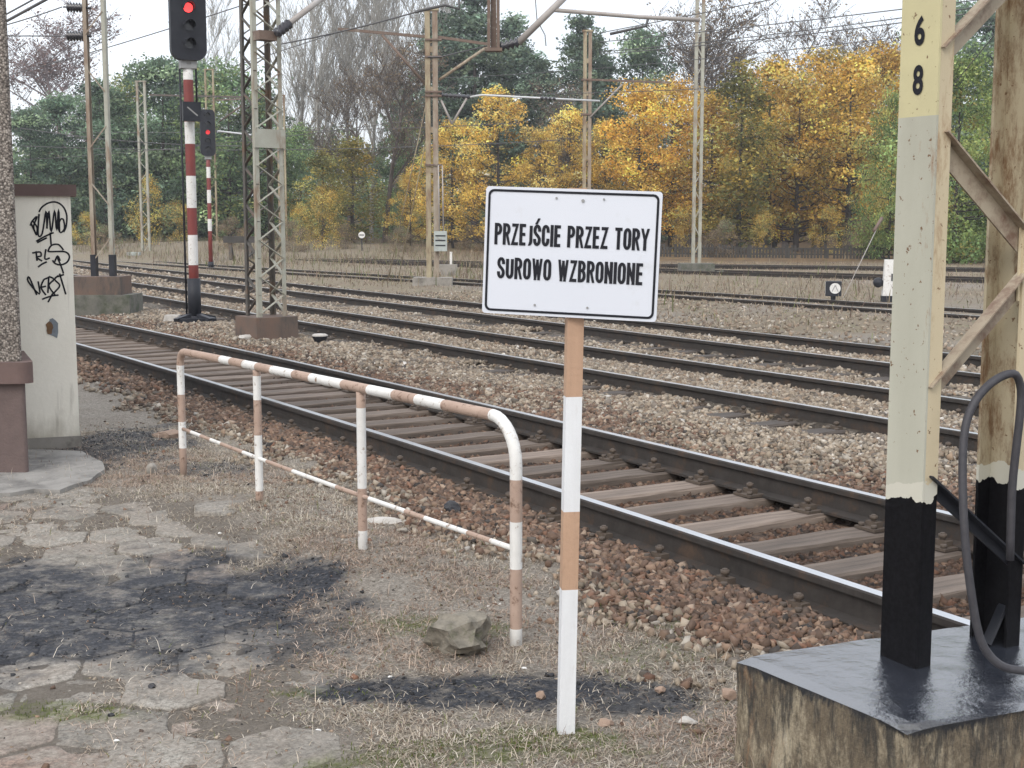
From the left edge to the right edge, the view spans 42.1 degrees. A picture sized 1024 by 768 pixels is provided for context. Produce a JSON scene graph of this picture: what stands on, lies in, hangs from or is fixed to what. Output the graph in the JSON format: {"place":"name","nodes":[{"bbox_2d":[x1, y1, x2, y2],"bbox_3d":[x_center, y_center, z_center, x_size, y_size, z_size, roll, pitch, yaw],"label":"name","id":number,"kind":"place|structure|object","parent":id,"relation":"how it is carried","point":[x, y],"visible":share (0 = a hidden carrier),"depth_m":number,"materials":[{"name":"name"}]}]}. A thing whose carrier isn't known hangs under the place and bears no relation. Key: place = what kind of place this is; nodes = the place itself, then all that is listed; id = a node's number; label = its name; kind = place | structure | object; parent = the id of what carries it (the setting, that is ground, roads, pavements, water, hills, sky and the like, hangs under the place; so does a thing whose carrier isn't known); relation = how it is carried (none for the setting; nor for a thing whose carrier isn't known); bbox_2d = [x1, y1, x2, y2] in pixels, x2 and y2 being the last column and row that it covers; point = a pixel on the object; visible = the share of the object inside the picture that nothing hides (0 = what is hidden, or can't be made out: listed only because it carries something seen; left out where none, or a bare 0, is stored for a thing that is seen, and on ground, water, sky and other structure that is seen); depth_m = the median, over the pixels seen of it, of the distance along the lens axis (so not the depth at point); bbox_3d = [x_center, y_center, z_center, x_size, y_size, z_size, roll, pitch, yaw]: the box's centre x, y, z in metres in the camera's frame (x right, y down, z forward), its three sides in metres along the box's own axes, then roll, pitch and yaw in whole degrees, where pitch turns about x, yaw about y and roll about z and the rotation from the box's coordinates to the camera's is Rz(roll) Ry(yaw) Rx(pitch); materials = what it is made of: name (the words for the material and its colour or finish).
{"place":"outdoors","nodes":[
{"label":"outdoors","id":0,"kind":"place"},
{"bbox_2d":[0,487,340,767],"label":"paving","id":1,"kind":"structure","parent":0,"point":[18,734],"depth_m":5.73,"materials":[{"name":"grey concrete"}]},
{"bbox_2d":[6,0,995,198],"label":"sky","id":2,"kind":"structure","parent":0,"point":[147,17],"materials":[{"name":"white"}]},
{"bbox_2d":[0,199,1023,767],"bbox_3d":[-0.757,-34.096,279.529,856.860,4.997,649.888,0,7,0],"label":"ground","id":3,"kind":"structure","parent":0,"point":[96,409],"depth_m":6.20,"materials":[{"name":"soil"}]},
{"bbox_2d":[0,0,33,471],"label":"station building","id":4,"kind":"structure","parent":3,"relation":"on","point":[16,369],"depth_m":9.36,"materials":[{"name":"grey concrete"}]},
{"bbox_2d":[14,184,80,448],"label":"wall pier","id":5,"kind":"structure","parent":3,"relation":"on","point":[45,274],"depth_m":10.44,"materials":[{"name":"concrete"}]},
{"bbox_2d":[11,105,88,221],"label":"dense tree","id":6,"kind":"object","parent":3,"relation":"on","point":[23,118],"visible":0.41,"depth_m":90.18,"materials":[{"name":"green plant"}]},
{"bbox_2d":[0,449,104,496],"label":"concrete slab","id":7,"kind":"structure","parent":3,"relation":"on","point":[43,478],"depth_m":9.44,"materials":[{"name":"grey concrete"}]},
{"bbox_2d":[15,90,115,244],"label":"dense tree","id":8,"kind":"object","parent":3,"relation":"on","point":[57,105],"visible":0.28,"depth_m":93.50,"materials":[{"name":"green plant"}]},
{"bbox_2d":[8,0,156,178],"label":"bare tree","id":9,"kind":"object","parent":3,"relation":"on","point":[48,72],"visible":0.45,"depth_m":117.64,"materials":[{"name":"grey plant"}]},
{"bbox_2d":[63,0,142,315],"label":"catenary mast","id":10,"kind":"object","parent":3,"relation":"on","point":[95,293],"visible":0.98,"depth_m":25.03,"materials":[{"name":"metal"}]},
{"bbox_2d":[39,77,170,244],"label":"dense tree","id":11,"kind":"object","parent":3,"relation":"on","point":[118,105],"visible":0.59,"depth_m":89.73,"materials":[{"name":"green plant"}]},
{"bbox_2d":[71,71,200,243],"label":"leafy tree","id":12,"kind":"object","parent":3,"relation":"on","point":[129,89],"visible":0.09,"depth_m":95.17,"materials":[{"name":"green plant"}]},
{"bbox_2d":[123,170,171,244],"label":"bush","id":13,"kind":"object","parent":3,"relation":"on","point":[154,194],"visible":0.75,"depth_m":75.31,"materials":[{"name":"yellow plant"}]},
{"bbox_2d":[97,52,235,241],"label":"dense tree","id":14,"kind":"object","parent":3,"relation":"on","point":[148,74],"visible":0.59,"depth_m":89.46,"materials":[{"name":"green plant"}]},
{"bbox_2d":[135,81,240,250],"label":"catenary mast","id":15,"kind":"object","parent":3,"relation":"on","point":[146,164],"visible":0.9,"depth_m":69.03,"materials":[{"name":"metal"}]},
{"bbox_2d":[168,0,216,322],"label":"light signal","id":16,"kind":"object","parent":3,"relation":"on","point":[187,36],"visible":0.94,"depth_m":22.71,"materials":[{"name":"white paint"}]},
{"bbox_2d":[137,56,251,240],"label":"dense tree","id":17,"kind":"object","parent":3,"relation":"on","point":[200,68],"visible":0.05,"depth_m":97.51,"materials":[{"name":"green plant"}]},
{"bbox_2d":[200,109,215,267],"bbox_3d":[-11.728,-7.401,51.476,0.727,6.317,0.747,-1,7,-6],"label":"light signal","id":18,"kind":"object","parent":3,"relation":"on","point":[207,139],"visible":0.9,"depth_m":51.15,"materials":[{"name":"white paint"}]},
{"bbox_2d":[167,0,259,168],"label":"bare tree","id":19,"kind":"object","parent":3,"relation":"on","point":[212,18],"visible":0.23,"depth_m":114.55,"materials":[{"name":"grey plant"}]},
{"bbox_2d":[203,69,240,240],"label":"catenary mast","id":20,"kind":"object","parent":3,"relation":"on","point":[214,160],"visible":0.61,"depth_m":86.39,"materials":[{"name":"grey metal"}]},
{"bbox_2d":[154,51,304,240],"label":"leafy tree","id":21,"kind":"object","parent":3,"relation":"on","point":[226,85],"visible":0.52,"depth_m":89.55,"materials":[{"name":"green plant"}]},
{"bbox_2d":[213,217,250,248],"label":"bush","id":22,"kind":"object","parent":3,"relation":"on","point":[231,221],"visible":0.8,"depth_m":71.35,"materials":[{"name":"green plant"}]},
{"bbox_2d":[219,89,306,240],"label":"dense tree","id":23,"kind":"object","parent":3,"relation":"on","point":[236,190],"visible":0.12,"depth_m":94.88,"materials":[{"name":"green plant"}]},
{"bbox_2d":[235,0,323,339],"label":"catenary mast","id":24,"kind":"object","parent":3,"relation":"on","point":[270,326],"visible":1,"depth_m":19.55,"materials":[{"name":"metal"}]},
{"bbox_2d":[276,95,287,240],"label":"catenary mast","id":25,"kind":"object","parent":3,"relation":"on","point":[285,176],"visible":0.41,"depth_m":84.94,"materials":[{"name":"metal"}]},
{"bbox_2d":[274,218,314,251],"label":"bush","id":26,"kind":"object","parent":3,"relation":"on","point":[291,228],"visible":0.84,"depth_m":69.31,"materials":[{"name":"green plant"}]},
{"bbox_2d":[258,0,342,235],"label":"bare tree","id":27,"kind":"object","parent":3,"relation":"on","point":[299,103],"visible":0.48,"depth_m":105.36,"materials":[{"name":"grey plant"}]},
{"bbox_2d":[260,120,342,240],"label":"leafy tree","id":28,"kind":"object","parent":3,"relation":"on","point":[301,172],"visible":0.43,"depth_m":90.08,"materials":[{"name":"green plant"}]},
{"bbox_2d":[279,146,355,243],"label":"leafy tree","id":29,"kind":"object","parent":3,"relation":"on","point":[328,165],"visible":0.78,"depth_m":78.84,"materials":[{"name":"green plant"}]},
{"bbox_2d":[300,180,342,250],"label":"bush","id":30,"kind":"object","parent":3,"relation":"on","point":[323,201],"visible":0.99,"depth_m":71.42,"materials":[{"name":"yellow plant"}]},
{"bbox_2d":[282,0,369,238],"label":"bare tree","id":31,"kind":"object","parent":3,"relation":"on","point":[325,65],"visible":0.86,"depth_m":101.25,"materials":[{"name":"grey plant"}]},
{"bbox_2d":[298,54,391,241],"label":"brown tree","id":32,"kind":"object","parent":3,"relation":"on","point":[352,92],"visible":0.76,"depth_m":90.94,"materials":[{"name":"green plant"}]},
{"bbox_2d":[292,0,399,239],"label":"bare tree","id":33,"kind":"object","parent":3,"relation":"on","point":[360,48],"visible":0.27,"depth_m":108.50,"materials":[{"name":"grey plant"}]},
{"bbox_2d":[176,348,521,646],"bbox_3d":[-1.160,0.438,7.516,0.053,1.085,4.539,-4,8,-31],"label":"pipe railing","id":34,"kind":"object","parent":3,"relation":"on","point":[500,420],"visible":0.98,"depth_m":6.84,"materials":[{"name":"white metal"}]},
{"bbox_2d":[2,596,708,767],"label":"moss","id":35,"kind":"object","parent":3,"relation":"on","point":[416,739],"visible":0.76,"depth_m":4.63,"materials":[{"name":"green plant"}]},
{"bbox_2d":[326,133,391,242],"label":"leafy tree","id":36,"kind":"object","parent":3,"relation":"on","point":[354,155],"visible":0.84,"depth_m":82.88,"materials":[{"name":"green plant"}]},
{"bbox_2d":[295,0,424,241],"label":"bare tree","id":37,"kind":"object","parent":3,"relation":"on","point":[383,27],"visible":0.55,"depth_m":101.03,"materials":[{"name":"grey plant"}]},
{"bbox_2d":[0,421,736,767],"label":"gravel","id":38,"kind":"structure","parent":3,"relation":"on","point":[354,677],"depth_m":6.09,"materials":[{"name":"gravel"}]},
{"bbox_2d":[340,0,426,227],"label":"bare tree","id":39,"kind":"object","parent":3,"relation":"on","point":[392,10],"visible":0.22,"depth_m":108.93,"materials":[{"name":"grey plant"}]},
{"bbox_2d":[348,27,456,242],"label":"brown tree","id":40,"kind":"object","parent":3,"relation":"on","point":[389,82],"visible":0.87,"depth_m":83.45,"materials":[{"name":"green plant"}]},
{"bbox_2d":[364,116,445,243],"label":"leafy tree","id":41,"kind":"object","parent":3,"relation":"on","point":[384,170],"visible":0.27,"depth_m":92.52,"materials":[{"name":"green plant"}]},
{"bbox_2d":[379,171,433,244],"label":"maple tree","id":42,"kind":"object","parent":3,"relation":"on","point":[403,183],"visible":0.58,"depth_m":79.20,"materials":[{"name":"yellow plant"}]},
{"bbox_2d":[380,0,462,231],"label":"bare tree","id":43,"kind":"object","parent":3,"relation":"on","point":[416,17],"visible":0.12,"depth_m":103.30,"materials":[{"name":"grey plant"}]},
{"bbox_2d":[396,148,465,240],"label":"maple tree","id":44,"kind":"object","parent":3,"relation":"on","point":[423,178],"visible":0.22,"depth_m":82.85,"materials":[{"name":"yellow plant"}]},
{"bbox_2d":[358,10,515,229],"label":"pine tree","id":45,"kind":"object","parent":3,"relation":"on","point":[443,71],"visible":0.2,"depth_m":100.67,"materials":[{"name":"green plant"}]},
{"bbox_2d":[404,116,495,247],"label":"maple tree","id":46,"kind":"object","parent":3,"relation":"on","point":[449,131],"visible":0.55,"depth_m":76.84,"materials":[{"name":"yellow plant"}]},
{"bbox_2d":[423,611,491,655],"bbox_3d":[-0.212,1.065,5.601,0.285,0.209,0.287,-4,8,-28],"label":"stone","id":47,"kind":"object","parent":3,"relation":"on","point":[465,632],"visible":0.94,"depth_m":5.53,"materials":[{"name":"beige stone"}]},
{"bbox_2d":[338,8,599,285],"bbox_3d":[-1.085,-6.474,37.464,6.844,7.901,3.126,2,7,20],"label":"catenary mast","id":48,"kind":"object","parent":3,"relation":"on","point":[440,240],"visible":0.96,"depth_m":37.05,"materials":[{"name":"metal"}]},
{"bbox_2d":[395,0,549,243],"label":"pine tree","id":49,"kind":"object","parent":3,"relation":"on","point":[472,21],"visible":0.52,"depth_m":98.80,"materials":[{"name":"green plant"}]},
{"bbox_2d":[432,84,557,242],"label":"maple tree","id":50,"kind":"object","parent":3,"relation":"on","point":[484,135],"visible":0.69,"depth_m":74.46,"materials":[{"name":"yellow plant"}]},
{"bbox_2d":[12,124,987,243],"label":"woods","id":51,"kind":"object","parent":3,"relation":"on","point":[387,180],"visible":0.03,"depth_m":116.66,"materials":[{"name":"green plant"}]},
{"bbox_2d":[438,11,567,186],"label":"pine tree","id":52,"kind":"object","parent":3,"relation":"on","point":[513,25],"visible":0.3,"depth_m":102.58,"materials":[{"name":"green plant"}]},
{"bbox_2d":[73,274,978,465],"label":"railway track","id":53,"kind":"structure","parent":3,"relation":"on","point":[838,420],"depth_m":14.69,"materials":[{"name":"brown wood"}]},
{"bbox_2d":[73,260,980,393],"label":"railway track","id":54,"kind":"structure","parent":3,"relation":"on","point":[871,367],"depth_m":19.78,"materials":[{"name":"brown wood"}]},
{"bbox_2d":[72,234,984,317],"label":"dry weeds","id":55,"kind":"object","parent":3,"relation":"on","point":[215,255],"visible":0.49,"depth_m":61.12,"materials":[{"name":"beige plant"}]},
{"bbox_2d":[496,125,577,187],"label":"maple tree","id":56,"kind":"object","parent":3,"relation":"on","point":[551,146],"visible":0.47,"depth_m":78.86,"materials":[{"name":"yellow plant"}]},
{"bbox_2d":[479,57,601,187],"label":"pine tree","id":57,"kind":"object","parent":3,"relation":"on","point":[540,65],"visible":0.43,"depth_m":97.54,"materials":[{"name":"green plant"}]},
{"bbox_2d":[73,259,1023,688],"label":"track ballast","id":58,"kind":"structure","parent":3,"relation":"on","point":[633,575],"depth_m":10.89,"materials":[{"name":"gravel"}]},
{"bbox_2d":[75,316,1023,639],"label":"railway track","id":59,"kind":"structure","parent":3,"relation":"on","point":[823,588],"depth_m":8.86,"materials":[{"name":"brown wood"}]},
{"bbox_2d":[117,261,982,319],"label":"railway track","id":60,"kind":"structure","parent":3,"relation":"on","point":[837,302],"depth_m":30.27,"materials":[{"name":"brown metal"}]},
{"bbox_2d":[127,260,984,355],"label":"dry grass","id":61,"kind":"structure","parent":3,"relation":"on","point":[705,323],"depth_m":35.42,"materials":[{"name":"beige plant"}]},
{"bbox_2d":[515,74,614,189],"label":"maple tree","id":62,"kind":"object","parent":3,"relation":"on","point":[552,116],"visible":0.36,"depth_m":87.99,"materials":[{"name":"yellow plant"}]},
{"bbox_2d":[524,104,615,188],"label":"maple tree","id":63,"kind":"object","parent":3,"relation":"on","point":[571,115],"visible":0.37,"depth_m":82.22,"materials":[{"name":"yellow plant"}]},
{"bbox_2d":[482,186,662,734],"bbox_3d":[0.205,0.309,4.575,0.611,1.960,0.088,2,7,13],"label":"warning sign","id":64,"kind":"object","parent":3,"relation":"on","point":[574,257],"visible":0.99,"depth_m":4.47,"materials":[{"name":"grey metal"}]},
{"bbox_2d":[507,14,641,187],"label":"pine tree","id":65,"kind":"object","parent":3,"relation":"on","point":[580,24],"visible":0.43,"depth_m":99.00,"materials":[{"name":"green plant"}]},
{"bbox_2d":[560,116,644,190],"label":"maple tree","id":66,"kind":"object","parent":3,"relation":"on","point":[605,179],"visible":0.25,"depth_m":80.36,"materials":[{"name":"yellow plant"}]},
{"bbox_2d":[571,52,657,189],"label":"pine tree","id":67,"kind":"object","parent":3,"relation":"on","point":[609,57],"visible":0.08,"depth_m":103.27,"materials":[{"name":"green plant"}]},
{"bbox_2d":[581,30,671,188],"bbox_3d":[3.958,-8.012,46.369,3.111,8.443,0.255,0,7,0],"label":"catenary mast","id":68,"kind":"object","parent":3,"relation":"on","point":[588,93],"visible":0.75,"depth_m":46.04,"materials":[{"name":"beige metal"}]},
{"bbox_2d":[296,259,984,282],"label":"railway track","id":69,"kind":"structure","parent":3,"relation":"on","point":[959,279],"depth_m":44.44,"materials":[{"name":"steel"},{"name":"wood"}]},
{"bbox_2d":[591,74,691,237],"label":"maple tree","id":70,"kind":"object","parent":3,"relation":"on","point":[642,100],"visible":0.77,"depth_m":78.26,"materials":[{"name":"yellow plant"}]},
{"bbox_2d":[591,26,692,243],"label":"dense tree","id":71,"kind":"object","parent":3,"relation":"on","point":[643,57],"visible":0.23,"depth_m":100.93,"materials":[{"name":"green plant"}]},
{"bbox_2d":[306,257,984,271],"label":"railway track","id":72,"kind":"structure","parent":3,"relation":"on","point":[860,268],"depth_m":51.24,"materials":[{"name":"brown metal"}]},
{"bbox_2d":[613,72,721,249],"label":"maple tree","id":73,"kind":"object","parent":3,"relation":"on","point":[678,99],"visible":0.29,"depth_m":82.11,"materials":[{"name":"yellow plant"}]},
{"bbox_2d":[667,201,713,252],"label":"bush","id":74,"kind":"object","parent":3,"relation":"on","point":[689,222],"visible":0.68,"depth_m":73.38,"materials":[{"name":"yellow plant"}]},
{"bbox_2d":[678,0,723,271],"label":"catenary mast","id":75,"kind":"object","parent":3,"relation":"on","point":[694,266],"visible":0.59,"depth_m":46.79,"materials":[{"name":"metal"}]},
{"bbox_2d":[613,0,791,245],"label":"brown tree","id":76,"kind":"object","parent":3,"relation":"on","point":[723,35],"visible":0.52,"depth_m":102.16,"materials":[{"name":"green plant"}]},
{"bbox_2d":[652,91,774,250],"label":"maple tree","id":77,"kind":"object","parent":3,"relation":"on","point":[710,110],"visible":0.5,"depth_m":78.27,"materials":[{"name":"yellow plant"}]},
{"bbox_2d":[661,14,775,241],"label":"brown tree","id":78,"kind":"object","parent":3,"relation":"on","point":[733,50],"visible":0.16,"depth_m":109.57,"materials":[{"name":"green plant"}]},
{"bbox_2d":[703,215,745,257],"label":"bush","id":79,"kind":"object","parent":3,"relation":"on","point":[720,226],"visible":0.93,"depth_m":68.44,"materials":[{"name":"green plant"}]},
{"bbox_2d":[661,57,796,252],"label":"leafy tree","id":80,"kind":"object","parent":3,"relation":"on","point":[739,188],"visible":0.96,"depth_m":74.29,"materials":[{"name":"green plant"}]},
{"bbox_2d":[707,107,813,247],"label":"maple tree","id":81,"kind":"object","parent":3,"relation":"on","point":[761,187],"visible":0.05,"depth_m":90.45,"materials":[{"name":"yellow plant"}]},
{"bbox_2d":[706,51,834,249],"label":"maple tree","id":82,"kind":"object","parent":3,"relation":"on","point":[772,67],"visible":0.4,"depth_m":79.89,"materials":[{"name":"yellow plant"}]},
{"bbox_2d":[660,244,893,258],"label":"board fence","id":83,"kind":"object","parent":3,"relation":"on","point":[748,253],"visible":0.72,"depth_m":67.65,"materials":[{"name":"brown wood"}]},
{"bbox_2d":[702,83,856,247],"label":"maple tree","id":84,"kind":"object","parent":3,"relation":"on","point":[774,244],"visible":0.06,"depth_m":92.92,"materials":[{"name":"yellow plant"}]},
{"bbox_2d":[710,0,863,246],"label":"brown tree","id":85,"kind":"object","parent":3,"relation":"on","point":[801,26],"visible":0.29,"depth_m":101.55,"materials":[{"name":"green plant"}]},
{"bbox_2d":[743,59,865,251],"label":"maple tree","id":86,"kind":"object","parent":3,"relation":"on","point":[800,145],"visible":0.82,"depth_m":78.35,"materials":[{"name":"yellow plant"}]},
{"bbox_2d":[761,39,892,246],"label":"maple tree","id":87,"kind":"object","parent":3,"relation":"on","point":[830,56],"visible":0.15,"depth_m":82.22,"materials":[{"name":"yellow plant"}]},
{"bbox_2d":[774,84,883,247],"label":"maple tree","id":88,"kind":"object","parent":3,"relation":"on","point":[840,236],"visible":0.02,"depth_m":88.84,"materials":[{"name":"yellow plant"}]},
{"bbox_2d":[806,205,853,253],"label":"bush","id":89,"kind":"object","parent":3,"relation":"on","point":[829,225],"visible":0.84,"depth_m":73.53,"materials":[{"name":"yellow plant"}]},
{"bbox_2d":[778,47,898,251],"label":"maple tree","id":90,"kind":"object","parent":3,"relation":"on","point":[853,69],"visible":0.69,"depth_m":78.07,"materials":[{"name":"yellow plant"}]},
{"bbox_2d":[792,12,900,243],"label":"brown tree","id":91,"kind":"object","parent":3,"relation":"on","point":[862,37],"visible":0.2,"depth_m":106.78,"materials":[{"name":"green plant"}]},
{"bbox_2d":[828,36,900,243],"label":"maple tree","id":92,"kind":"object","parent":3,"relation":"on","point":[893,67],"visible":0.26,"depth_m":83.70,"materials":[{"name":"yellow plant"}]},
{"bbox_2d":[841,84,898,259],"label":"leafy tree","id":93,"kind":"object","parent":3,"relation":"on","point":[888,110],"visible":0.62,"depth_m":65.23,"materials":[{"name":"green plant"}]},
{"bbox_2d":[734,0,1023,767],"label":"catenary mast","id":94,"kind":"object","parent":3,"relation":"on","point":[910,688],"visible":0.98,"depth_m":4.25,"materials":[{"name":"concrete"}]},
{"bbox_2d":[958,370,1023,674],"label":"earthing cable","id":95,"kind":"object","parent":94,"relation":"on","point":[986,387],"visible":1,"depth_m":4.14,"materials":[{"name":"rubber"}]},
{"bbox_2d":[873,259,893,301],"bbox_3d":[8.297,-2.244,29.556,0.529,1.040,0.260,1,7,8],"label":"point lever","id":96,"kind":"object","parent":3,"relation":"on","point":[886,283],"visible":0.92,"depth_m":29.46,"materials":[{"name":"white paint"}]},
{"bbox_2d":[869,39,993,264],"bbox_3d":[20.323,-10.160,59.160,8.553,10.071,8.360,2,7,18],"label":"leafy tree","id":97,"kind":"object","parent":3,"relation":"on","point":[974,250],"visible":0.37,"depth_m":58.28,"materials":[{"name":"green plant"}]},
{"bbox_2d":[869,0,993,244],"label":"dense tree","id":98,"kind":"object","parent":3,"relation":"on","point":[965,11],"visible":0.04,"depth_m":99.61,"materials":[{"name":"green plant"}]},
{"bbox_2d":[947,85,992,260],"bbox_3d":[23.347,-10.443,60.888,7.596,10.224,8.057,6,9,42],"label":"leafy tree","id":99,"kind":"object","parent":3,"relation":"on","point":[975,149],"visible":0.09,"depth_m":61.06,"materials":[{"name":"green plant"}]},
{"bbox_2d":[947,12,995,228],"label":"dense tree","id":100,"kind":"object","parent":3,"relation":"on","point":[989,31],"visible":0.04,"depth_m":101.09,"materials":[{"name":"green plant"}]},
{"bbox_2d":[415,0,699,57],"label":"catenary gantry","id":101,"kind":"object","parent":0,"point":[537,23],"visible":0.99,"depth_m":21.33,"materials":[{"name":"metal"}]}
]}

